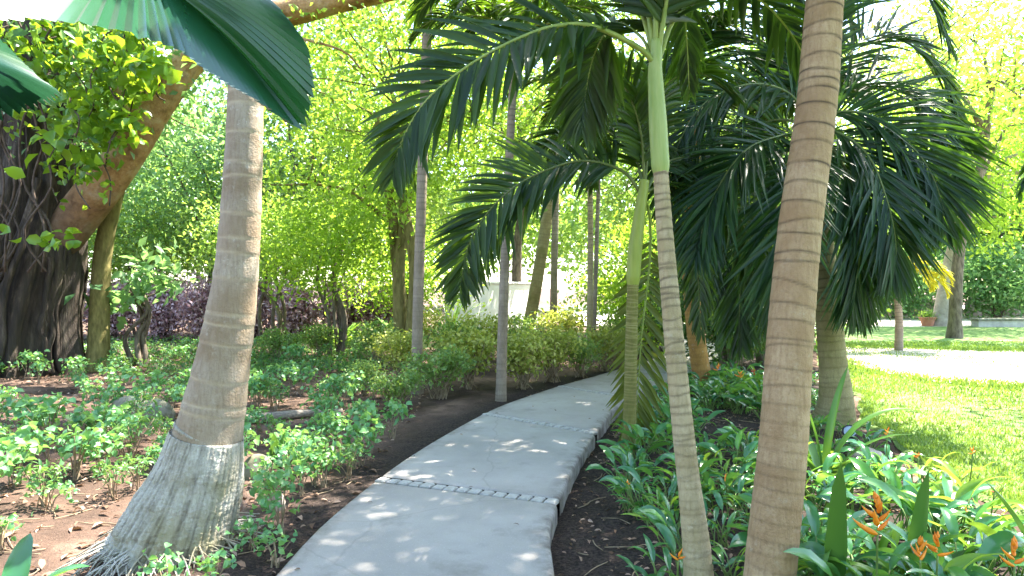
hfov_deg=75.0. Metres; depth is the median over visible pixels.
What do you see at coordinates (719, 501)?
heliconia
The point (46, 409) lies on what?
seedling
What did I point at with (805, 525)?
heliconia
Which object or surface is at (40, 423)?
seedling
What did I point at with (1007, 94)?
lime tree
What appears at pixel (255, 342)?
seedling
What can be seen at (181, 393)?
seedling
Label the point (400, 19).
leafy tree
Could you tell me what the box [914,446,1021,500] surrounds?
heliconia
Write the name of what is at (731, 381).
heliconia
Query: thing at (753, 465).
heliconia
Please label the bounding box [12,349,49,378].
seedling
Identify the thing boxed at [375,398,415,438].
seedling
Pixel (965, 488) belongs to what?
heliconia
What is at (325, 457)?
seedling
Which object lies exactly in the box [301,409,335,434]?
seedling
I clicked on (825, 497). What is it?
heliconia
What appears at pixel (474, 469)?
fallen leaves
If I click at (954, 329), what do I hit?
lime tree
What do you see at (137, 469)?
seedling
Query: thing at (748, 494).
heliconia
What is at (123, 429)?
seedling
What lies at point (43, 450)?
seedling
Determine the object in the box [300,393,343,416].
seedling
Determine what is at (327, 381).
seedling
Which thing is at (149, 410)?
seedling
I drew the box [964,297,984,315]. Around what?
rock
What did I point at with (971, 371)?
sand track
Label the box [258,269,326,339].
purple bush
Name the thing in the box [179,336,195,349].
seedling
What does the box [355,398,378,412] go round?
seedling
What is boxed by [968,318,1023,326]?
wall
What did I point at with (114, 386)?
seedling
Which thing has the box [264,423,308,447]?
seedling
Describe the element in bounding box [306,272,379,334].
purple bush
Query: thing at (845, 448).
heliconia
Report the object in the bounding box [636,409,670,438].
heliconia
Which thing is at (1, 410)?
seedling
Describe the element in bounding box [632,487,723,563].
heliconia
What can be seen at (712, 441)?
heliconia
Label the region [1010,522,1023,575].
heliconia
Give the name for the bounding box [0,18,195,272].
climbing vine
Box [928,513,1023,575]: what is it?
heliconia
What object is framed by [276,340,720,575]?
path
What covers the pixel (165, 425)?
seedling
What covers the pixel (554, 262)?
slender palm
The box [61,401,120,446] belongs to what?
seedling
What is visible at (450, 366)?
hedge shrub
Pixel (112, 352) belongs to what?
seedling
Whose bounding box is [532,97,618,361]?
slender palm
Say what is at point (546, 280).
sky
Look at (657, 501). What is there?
heliconia
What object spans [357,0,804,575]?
crownshaft palm
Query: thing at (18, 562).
corner plant
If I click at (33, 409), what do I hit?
seedling
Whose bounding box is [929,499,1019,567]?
heliconia
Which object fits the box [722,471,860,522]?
heliconia
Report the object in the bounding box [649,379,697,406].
heliconia
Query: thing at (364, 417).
seedling
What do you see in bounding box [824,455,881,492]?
heliconia
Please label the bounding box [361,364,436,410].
hedge shrub
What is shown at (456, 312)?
spiky plant
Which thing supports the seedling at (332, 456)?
on the ground at (432, 419)
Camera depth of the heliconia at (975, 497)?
4.40 m
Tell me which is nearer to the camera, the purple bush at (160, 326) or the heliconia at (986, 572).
the heliconia at (986, 572)
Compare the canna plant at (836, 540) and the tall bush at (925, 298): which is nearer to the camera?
the canna plant at (836, 540)
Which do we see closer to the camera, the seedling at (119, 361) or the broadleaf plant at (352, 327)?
the seedling at (119, 361)
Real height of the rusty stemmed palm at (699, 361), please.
5.348 m
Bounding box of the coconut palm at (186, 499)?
[54,85,266,575]
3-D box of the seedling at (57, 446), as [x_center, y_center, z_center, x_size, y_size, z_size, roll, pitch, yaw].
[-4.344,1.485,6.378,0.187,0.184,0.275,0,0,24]
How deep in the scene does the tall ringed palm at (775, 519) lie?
3.10 m
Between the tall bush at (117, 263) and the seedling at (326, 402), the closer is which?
the seedling at (326, 402)
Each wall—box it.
[445,281,537,332]
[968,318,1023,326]
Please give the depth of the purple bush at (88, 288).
19.82 m
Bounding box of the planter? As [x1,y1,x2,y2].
[913,308,939,325]
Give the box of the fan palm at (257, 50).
[0,0,314,129]
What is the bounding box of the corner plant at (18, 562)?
[2,533,88,575]
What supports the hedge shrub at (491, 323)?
on the ground at (432, 419)
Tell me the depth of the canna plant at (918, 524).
3.19 m
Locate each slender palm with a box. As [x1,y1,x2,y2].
[407,0,617,401]
[411,8,431,394]
[505,58,647,370]
[522,0,641,334]
[532,1,635,325]
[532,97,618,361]
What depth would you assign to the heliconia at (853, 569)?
3.01 m
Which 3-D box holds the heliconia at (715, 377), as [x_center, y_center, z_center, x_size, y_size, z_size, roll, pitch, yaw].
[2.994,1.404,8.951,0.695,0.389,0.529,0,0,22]
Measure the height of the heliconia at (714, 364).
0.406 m
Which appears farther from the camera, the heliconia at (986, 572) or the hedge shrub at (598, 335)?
the hedge shrub at (598, 335)
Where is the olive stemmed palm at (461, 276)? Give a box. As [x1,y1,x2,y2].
[421,38,773,452]
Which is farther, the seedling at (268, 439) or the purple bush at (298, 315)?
the purple bush at (298, 315)
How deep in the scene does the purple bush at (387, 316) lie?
20.19 m
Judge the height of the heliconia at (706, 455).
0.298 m
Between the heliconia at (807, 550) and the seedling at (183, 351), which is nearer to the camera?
the heliconia at (807, 550)
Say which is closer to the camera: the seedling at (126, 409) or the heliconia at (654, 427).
the heliconia at (654, 427)
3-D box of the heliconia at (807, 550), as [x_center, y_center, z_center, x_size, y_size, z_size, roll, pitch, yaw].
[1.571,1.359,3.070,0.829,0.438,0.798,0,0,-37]
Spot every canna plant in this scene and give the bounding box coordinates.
[825,463,847,575]
[847,471,979,575]
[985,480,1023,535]
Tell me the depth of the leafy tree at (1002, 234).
35.80 m
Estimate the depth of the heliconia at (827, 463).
4.57 m
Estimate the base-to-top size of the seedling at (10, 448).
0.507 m
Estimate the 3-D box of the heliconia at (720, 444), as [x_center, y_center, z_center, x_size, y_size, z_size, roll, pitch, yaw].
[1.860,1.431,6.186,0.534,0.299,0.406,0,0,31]
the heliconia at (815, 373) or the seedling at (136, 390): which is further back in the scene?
the heliconia at (815, 373)
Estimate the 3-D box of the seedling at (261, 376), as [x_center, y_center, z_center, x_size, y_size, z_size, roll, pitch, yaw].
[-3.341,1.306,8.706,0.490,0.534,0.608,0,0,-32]
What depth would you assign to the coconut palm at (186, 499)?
3.98 m
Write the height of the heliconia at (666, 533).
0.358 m
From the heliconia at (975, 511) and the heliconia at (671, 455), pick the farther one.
the heliconia at (671, 455)
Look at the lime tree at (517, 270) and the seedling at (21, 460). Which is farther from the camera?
the lime tree at (517, 270)
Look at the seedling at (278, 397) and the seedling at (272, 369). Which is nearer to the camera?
the seedling at (278, 397)
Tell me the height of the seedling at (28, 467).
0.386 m
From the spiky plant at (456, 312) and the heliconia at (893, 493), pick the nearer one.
the heliconia at (893, 493)
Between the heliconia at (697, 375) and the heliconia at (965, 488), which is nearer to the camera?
the heliconia at (965, 488)
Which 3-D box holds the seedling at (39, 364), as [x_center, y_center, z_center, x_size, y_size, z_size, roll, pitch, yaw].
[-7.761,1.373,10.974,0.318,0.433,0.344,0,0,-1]
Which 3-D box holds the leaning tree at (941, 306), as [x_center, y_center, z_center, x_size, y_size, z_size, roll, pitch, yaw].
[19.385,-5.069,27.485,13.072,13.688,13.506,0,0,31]
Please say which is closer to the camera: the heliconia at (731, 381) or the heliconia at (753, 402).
the heliconia at (753, 402)
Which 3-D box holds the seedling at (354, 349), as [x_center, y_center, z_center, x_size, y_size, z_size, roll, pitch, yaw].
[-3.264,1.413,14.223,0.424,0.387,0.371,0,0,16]
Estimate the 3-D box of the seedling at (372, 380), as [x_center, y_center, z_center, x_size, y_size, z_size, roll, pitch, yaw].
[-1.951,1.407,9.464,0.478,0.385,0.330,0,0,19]
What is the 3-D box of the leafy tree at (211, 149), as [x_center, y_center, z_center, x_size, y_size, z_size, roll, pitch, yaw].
[-10.324,-3.274,22.335,9.153,9.958,8.085,0,0,0]
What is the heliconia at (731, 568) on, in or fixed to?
on the ground at (432, 419)
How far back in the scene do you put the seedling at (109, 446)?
5.60 m
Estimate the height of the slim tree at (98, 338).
9.077 m
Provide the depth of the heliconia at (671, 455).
5.25 m
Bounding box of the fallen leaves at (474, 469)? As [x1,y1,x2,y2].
[296,389,597,568]
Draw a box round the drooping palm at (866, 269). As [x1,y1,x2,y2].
[621,0,1012,430]
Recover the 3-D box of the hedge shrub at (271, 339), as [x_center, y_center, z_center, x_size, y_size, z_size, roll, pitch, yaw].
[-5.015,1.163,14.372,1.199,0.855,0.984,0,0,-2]
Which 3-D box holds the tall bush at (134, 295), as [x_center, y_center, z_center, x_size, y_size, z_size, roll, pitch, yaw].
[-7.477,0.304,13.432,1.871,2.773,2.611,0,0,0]
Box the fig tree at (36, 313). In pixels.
[0,0,395,377]
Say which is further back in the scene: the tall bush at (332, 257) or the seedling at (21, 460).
the tall bush at (332, 257)
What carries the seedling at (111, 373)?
on the ground at (432, 419)
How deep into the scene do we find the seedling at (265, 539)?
3.76 m
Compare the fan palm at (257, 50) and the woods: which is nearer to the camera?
the fan palm at (257, 50)
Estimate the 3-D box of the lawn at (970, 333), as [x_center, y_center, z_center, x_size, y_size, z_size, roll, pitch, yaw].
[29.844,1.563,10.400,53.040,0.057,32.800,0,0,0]
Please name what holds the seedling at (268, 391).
on the ground at (432, 419)
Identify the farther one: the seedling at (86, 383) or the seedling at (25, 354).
the seedling at (25, 354)
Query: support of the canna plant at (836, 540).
on the ground at (432, 419)
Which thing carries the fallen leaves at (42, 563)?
on the ground at (432, 419)
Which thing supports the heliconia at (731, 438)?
on the ground at (432, 419)
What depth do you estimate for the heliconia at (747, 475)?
4.93 m
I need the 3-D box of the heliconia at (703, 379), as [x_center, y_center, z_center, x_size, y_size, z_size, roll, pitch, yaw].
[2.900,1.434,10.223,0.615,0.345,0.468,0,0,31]
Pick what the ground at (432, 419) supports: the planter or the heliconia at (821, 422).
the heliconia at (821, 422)
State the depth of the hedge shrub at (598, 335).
12.46 m
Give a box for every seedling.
[0,361,12,372]
[0,384,20,405]
[0,388,24,411]
[0,392,77,445]
[0,404,13,422]
[0,414,14,427]
[0,421,57,487]
[0,423,20,436]
[0,424,11,437]
[0,432,36,464]
[0,436,37,477]
[0,453,15,473]
[0,511,33,551]
[3,396,48,426]
[3,446,35,477]
[8,391,62,427]
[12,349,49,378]
[12,459,74,507]
[16,406,55,430]
[16,414,56,435]
[23,477,78,510]
[28,359,52,383]
[30,430,59,459]
[44,430,100,469]
[46,434,67,452]
[55,423,105,479]
[58,355,91,380]
[58,365,88,386]
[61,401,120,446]
[62,418,79,434]
[69,410,107,439]
[71,375,87,390]
[72,431,131,476]
[74,372,92,386]
[75,377,107,400]
[80,388,119,411]
[86,407,162,462]
[88,356,112,368]
[88,402,144,455]
[89,458,134,500]
[91,409,127,432]
[93,362,118,378]
[98,365,138,391]
[98,380,133,400]
[104,402,140,413]
[106,353,123,366]
[108,350,123,361]
[109,389,160,426]
[112,341,122,351]
[115,408,149,444]
[117,452,153,490]
[123,369,173,396]
[125,384,161,399]
[130,404,162,424]
[137,542,192,575]
[138,440,164,464]
[148,414,173,439]
[151,361,183,384]
[151,432,167,451]
[157,387,183,408]
[159,347,177,363]
[161,376,189,397]
[163,346,183,359]
[164,385,185,400]
[165,377,181,389]
[165,385,184,401]
[171,344,193,362]
[174,365,191,385]
[174,382,187,393]
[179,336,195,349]
[188,544,236,575]
[216,510,273,551]
[243,422,259,445]
[244,405,268,431]
[244,410,259,439]
[244,435,259,465]
[244,463,291,498]
[245,452,285,481]
[248,368,275,406]
[248,375,268,408]
[249,460,303,536]
[251,524,297,567]
[253,336,262,350]
[256,368,286,406]
[256,377,281,401]
[260,430,284,445]
[262,363,284,377]
[262,413,293,432]
[263,381,289,410]
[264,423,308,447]
[268,440,294,469]
[273,437,321,496]
[278,363,299,387]
[280,343,304,361]
[283,343,308,362]
[283,365,319,394]
[283,429,344,484]
[283,431,327,476]
[284,359,311,379]
[291,447,343,487]
[300,383,332,406]
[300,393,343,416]
[300,425,325,441]
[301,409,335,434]
[304,406,343,437]
[310,391,343,413]
[313,374,343,399]
[314,341,333,359]
[317,413,351,447]
[318,356,332,366]
[321,370,364,409]
[323,435,366,479]
[328,372,350,394]
[331,419,383,468]
[344,398,373,427]
[346,383,365,400]
[347,445,374,466]
[348,401,390,453]
[351,346,366,358]
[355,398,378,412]
[357,373,385,398]
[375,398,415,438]
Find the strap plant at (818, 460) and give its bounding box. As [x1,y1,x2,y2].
[807,366,928,487]
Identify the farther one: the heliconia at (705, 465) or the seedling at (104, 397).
the seedling at (104, 397)
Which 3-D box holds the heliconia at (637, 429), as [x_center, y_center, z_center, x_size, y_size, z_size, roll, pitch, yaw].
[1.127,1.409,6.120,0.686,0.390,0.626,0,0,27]
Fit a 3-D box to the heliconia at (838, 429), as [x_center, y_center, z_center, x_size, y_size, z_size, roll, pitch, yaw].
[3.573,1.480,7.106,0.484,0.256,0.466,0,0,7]
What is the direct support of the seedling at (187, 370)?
on the ground at (432, 419)
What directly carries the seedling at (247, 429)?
on the ground at (432, 419)
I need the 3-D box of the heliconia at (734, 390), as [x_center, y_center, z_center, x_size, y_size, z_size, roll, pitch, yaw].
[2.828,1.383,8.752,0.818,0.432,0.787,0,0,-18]
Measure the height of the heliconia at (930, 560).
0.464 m
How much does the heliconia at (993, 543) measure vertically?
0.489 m
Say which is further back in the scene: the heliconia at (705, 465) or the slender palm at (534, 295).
the slender palm at (534, 295)
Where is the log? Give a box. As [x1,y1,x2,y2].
[246,408,342,421]
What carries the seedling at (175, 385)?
on the ground at (432, 419)
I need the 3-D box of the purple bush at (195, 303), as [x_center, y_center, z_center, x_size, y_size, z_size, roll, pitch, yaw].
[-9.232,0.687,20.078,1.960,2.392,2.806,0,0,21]
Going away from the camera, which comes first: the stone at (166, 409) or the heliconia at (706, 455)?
the heliconia at (706, 455)
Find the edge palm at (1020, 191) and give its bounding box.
[1015,164,1023,203]
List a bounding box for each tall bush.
[64,236,195,366]
[83,182,212,335]
[135,182,328,335]
[145,178,372,350]
[259,179,450,356]
[326,200,491,323]
[544,186,685,323]
[547,185,655,326]
[553,210,685,355]
[607,237,816,372]
[681,203,891,365]
[879,250,972,319]
[932,230,1023,318]
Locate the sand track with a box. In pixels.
[846,347,1023,384]
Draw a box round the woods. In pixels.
[82,42,1023,296]
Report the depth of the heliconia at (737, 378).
9.42 m
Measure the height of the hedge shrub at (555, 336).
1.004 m
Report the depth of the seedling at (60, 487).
4.71 m
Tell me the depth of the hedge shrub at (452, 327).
12.62 m
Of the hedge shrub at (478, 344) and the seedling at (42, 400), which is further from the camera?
the hedge shrub at (478, 344)
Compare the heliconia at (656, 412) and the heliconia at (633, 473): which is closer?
the heliconia at (633, 473)
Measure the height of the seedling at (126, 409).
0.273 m
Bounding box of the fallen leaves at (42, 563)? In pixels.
[0,352,1023,575]
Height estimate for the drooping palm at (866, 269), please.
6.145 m
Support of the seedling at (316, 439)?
on the ground at (432, 419)
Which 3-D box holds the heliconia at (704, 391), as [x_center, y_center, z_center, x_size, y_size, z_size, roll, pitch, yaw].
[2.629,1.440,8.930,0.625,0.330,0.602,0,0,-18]
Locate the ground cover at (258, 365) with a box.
[76,334,399,377]
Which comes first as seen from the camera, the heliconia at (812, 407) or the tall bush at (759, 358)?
the heliconia at (812, 407)
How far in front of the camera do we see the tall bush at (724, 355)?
12.00 m
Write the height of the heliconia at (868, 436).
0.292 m
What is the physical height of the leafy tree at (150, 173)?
11.433 m
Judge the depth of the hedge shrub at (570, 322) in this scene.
14.65 m
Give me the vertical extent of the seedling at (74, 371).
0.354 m
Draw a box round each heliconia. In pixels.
[585,445,666,492]
[596,420,671,461]
[597,463,664,512]
[607,466,678,525]
[609,436,663,478]
[615,419,705,454]
[617,523,725,575]
[620,487,725,532]
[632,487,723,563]
[635,458,725,498]
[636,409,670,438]
[639,419,670,442]
[641,402,724,438]
[644,475,718,519]
[645,386,669,407]
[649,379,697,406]
[652,396,669,420]
[653,469,753,509]
[654,441,732,490]
[655,397,696,421]
[658,395,712,430]
[662,432,735,465]
[665,447,739,478]
[677,540,745,575]
[688,371,714,394]
[688,372,717,387]
[689,378,723,403]
[689,378,727,404]
[689,384,723,408]
[691,389,724,412]
[694,430,738,458]
[696,429,757,479]
[699,461,755,508]
[703,364,742,392]
[703,490,748,549]
[705,372,757,400]
[707,366,763,385]
[707,377,755,409]
[709,376,759,406]
[709,451,753,494]
[710,372,742,400]
[710,418,758,463]
[712,361,725,376]
[712,363,762,404]
[713,476,752,524]
[715,359,763,379]
[716,427,758,456]
[719,370,763,379]
[720,387,760,413]
[721,379,762,417]
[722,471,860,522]
[723,512,827,575]
[730,368,763,395]
[730,494,867,575]
[731,447,757,485]
[731,493,810,531]
[734,371,762,407]
[735,442,833,489]
[740,370,816,400]
[752,436,840,456]
[755,449,839,503]
[783,531,898,575]
[797,500,906,575]
[797,520,948,575]
[798,491,947,575]
[803,453,884,523]
[806,457,873,510]
[807,443,854,465]
[807,508,855,543]
[808,456,879,482]
[809,411,839,437]
[810,395,817,410]
[811,389,817,406]
[811,435,860,461]
[812,372,818,384]
[816,495,908,560]
[820,457,997,536]
[820,524,974,574]
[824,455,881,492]
[828,556,862,575]
[833,440,935,510]
[834,417,871,437]
[843,421,897,455]
[846,428,923,476]
[846,518,1023,575]
[850,531,1004,575]
[856,472,978,545]
[857,450,903,479]
[871,454,906,483]
[875,450,984,485]
[876,547,968,575]
[879,476,1023,564]
[903,507,1023,573]
[912,477,943,494]
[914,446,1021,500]
[915,536,1023,575]
[926,457,1023,533]
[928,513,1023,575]
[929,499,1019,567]
[934,505,1023,541]
[962,508,1020,562]
[964,494,1002,528]
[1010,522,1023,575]
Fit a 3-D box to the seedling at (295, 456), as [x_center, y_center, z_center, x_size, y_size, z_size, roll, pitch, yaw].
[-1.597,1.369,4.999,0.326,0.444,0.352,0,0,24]
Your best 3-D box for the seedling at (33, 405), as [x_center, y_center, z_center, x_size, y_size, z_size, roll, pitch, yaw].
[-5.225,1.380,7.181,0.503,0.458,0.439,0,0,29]
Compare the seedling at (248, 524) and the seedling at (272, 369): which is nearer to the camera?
the seedling at (248, 524)
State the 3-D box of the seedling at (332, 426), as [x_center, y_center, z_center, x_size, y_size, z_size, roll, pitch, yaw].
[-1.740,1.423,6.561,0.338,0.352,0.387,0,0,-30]
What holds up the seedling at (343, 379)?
on the ground at (432, 419)
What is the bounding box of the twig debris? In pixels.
[0,404,755,575]
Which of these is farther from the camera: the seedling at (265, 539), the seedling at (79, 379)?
the seedling at (79, 379)
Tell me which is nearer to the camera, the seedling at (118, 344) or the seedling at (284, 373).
the seedling at (284, 373)
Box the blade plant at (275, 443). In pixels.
[270,432,284,467]
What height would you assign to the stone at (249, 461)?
0.344 m
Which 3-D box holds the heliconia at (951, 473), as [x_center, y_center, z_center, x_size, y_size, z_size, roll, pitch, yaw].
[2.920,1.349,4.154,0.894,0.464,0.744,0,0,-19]
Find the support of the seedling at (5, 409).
on the ground at (432, 419)
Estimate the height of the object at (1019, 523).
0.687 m
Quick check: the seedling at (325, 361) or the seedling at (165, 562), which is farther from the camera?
the seedling at (325, 361)
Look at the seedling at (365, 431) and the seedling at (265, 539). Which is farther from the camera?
the seedling at (365, 431)
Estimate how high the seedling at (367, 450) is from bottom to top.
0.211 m
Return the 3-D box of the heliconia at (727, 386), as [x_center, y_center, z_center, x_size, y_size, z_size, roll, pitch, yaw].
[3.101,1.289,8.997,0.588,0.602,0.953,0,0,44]
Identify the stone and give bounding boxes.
[109,396,175,420]
[244,454,273,480]
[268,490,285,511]
[846,447,881,457]
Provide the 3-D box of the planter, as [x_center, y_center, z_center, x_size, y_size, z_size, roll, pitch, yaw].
[16.971,1.181,27.285,0.880,0.780,0.725,0,0,-23]
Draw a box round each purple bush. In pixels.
[83,276,149,340]
[83,285,89,336]
[118,269,195,340]
[161,272,212,342]
[254,274,276,337]
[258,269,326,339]
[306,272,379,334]
[348,278,425,331]
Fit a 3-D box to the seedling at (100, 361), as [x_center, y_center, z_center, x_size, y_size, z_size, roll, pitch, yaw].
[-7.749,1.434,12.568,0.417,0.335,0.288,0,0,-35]
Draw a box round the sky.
[87,0,1023,288]
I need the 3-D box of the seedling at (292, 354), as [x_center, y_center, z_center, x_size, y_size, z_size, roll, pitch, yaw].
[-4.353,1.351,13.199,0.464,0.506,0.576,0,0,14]
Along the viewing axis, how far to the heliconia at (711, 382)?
9.07 m
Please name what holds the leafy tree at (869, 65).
on the ground at (432, 419)
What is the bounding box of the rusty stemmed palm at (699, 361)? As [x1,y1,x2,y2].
[535,4,888,389]
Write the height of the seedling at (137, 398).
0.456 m
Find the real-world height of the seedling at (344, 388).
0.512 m
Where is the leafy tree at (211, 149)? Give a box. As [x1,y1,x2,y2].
[81,72,322,285]
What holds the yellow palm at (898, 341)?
on the sand track
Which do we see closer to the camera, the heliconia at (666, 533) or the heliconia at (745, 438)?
the heliconia at (666, 533)
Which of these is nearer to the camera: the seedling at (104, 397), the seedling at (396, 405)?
the seedling at (396, 405)
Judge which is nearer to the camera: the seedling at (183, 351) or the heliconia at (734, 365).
the heliconia at (734, 365)
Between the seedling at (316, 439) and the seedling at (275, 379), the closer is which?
the seedling at (316, 439)
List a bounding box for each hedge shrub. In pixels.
[254,322,306,359]
[293,321,341,355]
[341,355,392,395]
[345,313,402,364]
[357,325,431,380]
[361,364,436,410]
[383,305,455,341]
[396,336,484,399]
[422,312,481,360]
[428,318,496,389]
[437,309,526,369]
[487,310,542,355]
[488,325,562,389]
[508,322,586,382]
[522,299,586,358]
[556,327,607,377]
[569,322,641,371]
[584,314,641,358]
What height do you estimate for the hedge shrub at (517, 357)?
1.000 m
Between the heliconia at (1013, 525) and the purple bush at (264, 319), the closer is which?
the heliconia at (1013, 525)
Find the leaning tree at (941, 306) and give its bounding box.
[836,2,1023,326]
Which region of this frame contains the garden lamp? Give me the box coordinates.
[842,425,856,443]
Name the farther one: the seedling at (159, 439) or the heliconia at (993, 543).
the seedling at (159, 439)
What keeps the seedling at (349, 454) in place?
on the ground at (432, 419)
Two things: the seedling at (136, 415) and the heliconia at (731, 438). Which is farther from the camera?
the seedling at (136, 415)
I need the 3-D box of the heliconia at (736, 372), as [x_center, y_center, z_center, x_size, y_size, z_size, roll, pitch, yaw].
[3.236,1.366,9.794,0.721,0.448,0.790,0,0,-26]
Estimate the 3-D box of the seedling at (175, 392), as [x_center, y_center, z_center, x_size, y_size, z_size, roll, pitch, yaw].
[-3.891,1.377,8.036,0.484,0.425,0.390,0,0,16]
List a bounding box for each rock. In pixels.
[909,299,933,315]
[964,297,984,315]
[1005,306,1020,315]
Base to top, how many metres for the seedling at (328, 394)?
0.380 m
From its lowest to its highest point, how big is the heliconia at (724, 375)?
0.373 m
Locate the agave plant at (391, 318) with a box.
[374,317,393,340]
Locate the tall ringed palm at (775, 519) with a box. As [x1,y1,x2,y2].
[743,0,843,575]
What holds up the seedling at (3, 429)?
on the ground at (432, 419)
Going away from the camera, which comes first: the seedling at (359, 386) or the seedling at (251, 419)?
the seedling at (251, 419)
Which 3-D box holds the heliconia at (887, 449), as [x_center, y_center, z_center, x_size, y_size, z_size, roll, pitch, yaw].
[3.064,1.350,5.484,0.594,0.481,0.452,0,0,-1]
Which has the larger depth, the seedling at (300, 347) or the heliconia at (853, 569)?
the seedling at (300, 347)
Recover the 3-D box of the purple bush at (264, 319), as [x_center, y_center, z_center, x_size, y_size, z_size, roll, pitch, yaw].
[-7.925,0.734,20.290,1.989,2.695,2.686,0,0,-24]
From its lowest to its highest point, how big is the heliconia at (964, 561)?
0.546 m
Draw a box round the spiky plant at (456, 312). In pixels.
[425,301,493,334]
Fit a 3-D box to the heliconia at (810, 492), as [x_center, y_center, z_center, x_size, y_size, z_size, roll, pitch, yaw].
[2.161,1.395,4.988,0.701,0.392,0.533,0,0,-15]
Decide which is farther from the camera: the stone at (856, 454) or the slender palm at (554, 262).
the slender palm at (554, 262)
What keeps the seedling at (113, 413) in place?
on the ground at (432, 419)
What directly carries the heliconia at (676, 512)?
on the ground at (432, 419)
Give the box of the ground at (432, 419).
[0,289,1023,575]
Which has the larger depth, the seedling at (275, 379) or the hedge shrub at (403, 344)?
the hedge shrub at (403, 344)
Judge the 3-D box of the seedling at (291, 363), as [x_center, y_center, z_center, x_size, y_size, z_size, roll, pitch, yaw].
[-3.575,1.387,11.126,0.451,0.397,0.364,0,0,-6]
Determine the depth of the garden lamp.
6.69 m
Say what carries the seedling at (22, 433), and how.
on the ground at (432, 419)
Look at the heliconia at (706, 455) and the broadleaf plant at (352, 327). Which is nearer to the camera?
the heliconia at (706, 455)
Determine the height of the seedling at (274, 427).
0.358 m
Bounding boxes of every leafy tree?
[80,31,225,266]
[81,72,322,285]
[201,0,515,330]
[518,0,791,248]
[635,3,936,248]
[888,77,1023,315]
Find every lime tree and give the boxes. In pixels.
[133,13,459,281]
[164,0,584,361]
[368,0,640,281]
[839,0,1023,338]
[896,5,1023,124]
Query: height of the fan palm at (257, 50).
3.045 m
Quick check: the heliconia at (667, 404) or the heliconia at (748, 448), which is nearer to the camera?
the heliconia at (748, 448)
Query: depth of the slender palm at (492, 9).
9.22 m
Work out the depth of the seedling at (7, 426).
6.04 m
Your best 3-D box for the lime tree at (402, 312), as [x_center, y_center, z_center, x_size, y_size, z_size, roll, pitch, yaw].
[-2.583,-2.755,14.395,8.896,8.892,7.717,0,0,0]
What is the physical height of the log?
0.108 m
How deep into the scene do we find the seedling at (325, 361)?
12.69 m
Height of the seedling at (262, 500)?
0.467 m
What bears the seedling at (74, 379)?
on the ground at (432, 419)
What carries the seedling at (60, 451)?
on the ground at (432, 419)
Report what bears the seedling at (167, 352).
on the ground at (432, 419)
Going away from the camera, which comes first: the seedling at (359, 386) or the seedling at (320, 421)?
the seedling at (320, 421)
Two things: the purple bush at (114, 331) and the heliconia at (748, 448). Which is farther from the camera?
the purple bush at (114, 331)
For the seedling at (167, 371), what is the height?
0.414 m
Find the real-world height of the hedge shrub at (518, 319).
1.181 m
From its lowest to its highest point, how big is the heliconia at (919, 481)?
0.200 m
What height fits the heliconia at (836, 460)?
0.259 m
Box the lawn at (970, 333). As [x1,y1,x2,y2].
[813,326,1023,515]
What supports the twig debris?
on the ground at (432, 419)
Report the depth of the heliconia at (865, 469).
4.26 m
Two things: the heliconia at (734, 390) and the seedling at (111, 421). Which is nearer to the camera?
the seedling at (111, 421)
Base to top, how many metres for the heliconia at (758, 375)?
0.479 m
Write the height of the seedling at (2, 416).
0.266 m
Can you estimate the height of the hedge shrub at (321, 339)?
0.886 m
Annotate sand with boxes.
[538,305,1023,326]
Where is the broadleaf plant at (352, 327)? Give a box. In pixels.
[333,322,361,346]
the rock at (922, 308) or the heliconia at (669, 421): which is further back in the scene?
the rock at (922, 308)
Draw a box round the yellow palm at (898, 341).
[894,255,954,350]
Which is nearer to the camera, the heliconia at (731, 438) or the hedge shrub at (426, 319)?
the heliconia at (731, 438)
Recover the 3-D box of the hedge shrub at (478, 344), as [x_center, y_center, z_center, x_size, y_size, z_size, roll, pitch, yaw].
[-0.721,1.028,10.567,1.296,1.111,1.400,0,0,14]
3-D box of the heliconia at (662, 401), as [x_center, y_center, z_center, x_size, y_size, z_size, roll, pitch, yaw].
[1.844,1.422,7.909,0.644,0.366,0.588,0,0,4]
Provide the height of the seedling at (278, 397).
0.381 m
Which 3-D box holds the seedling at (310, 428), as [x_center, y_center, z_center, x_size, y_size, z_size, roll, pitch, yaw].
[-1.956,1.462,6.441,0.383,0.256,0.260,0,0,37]
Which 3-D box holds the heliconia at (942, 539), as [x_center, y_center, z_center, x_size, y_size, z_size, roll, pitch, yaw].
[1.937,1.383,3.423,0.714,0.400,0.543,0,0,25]
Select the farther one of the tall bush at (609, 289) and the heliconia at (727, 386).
the tall bush at (609, 289)
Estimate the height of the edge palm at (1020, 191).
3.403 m
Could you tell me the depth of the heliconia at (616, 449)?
5.68 m
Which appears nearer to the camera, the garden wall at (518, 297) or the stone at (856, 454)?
the stone at (856, 454)
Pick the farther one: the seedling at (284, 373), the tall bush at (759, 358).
the tall bush at (759, 358)
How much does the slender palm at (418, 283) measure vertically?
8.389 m
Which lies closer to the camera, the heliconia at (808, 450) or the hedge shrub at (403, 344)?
the heliconia at (808, 450)
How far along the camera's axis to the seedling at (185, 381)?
9.29 m

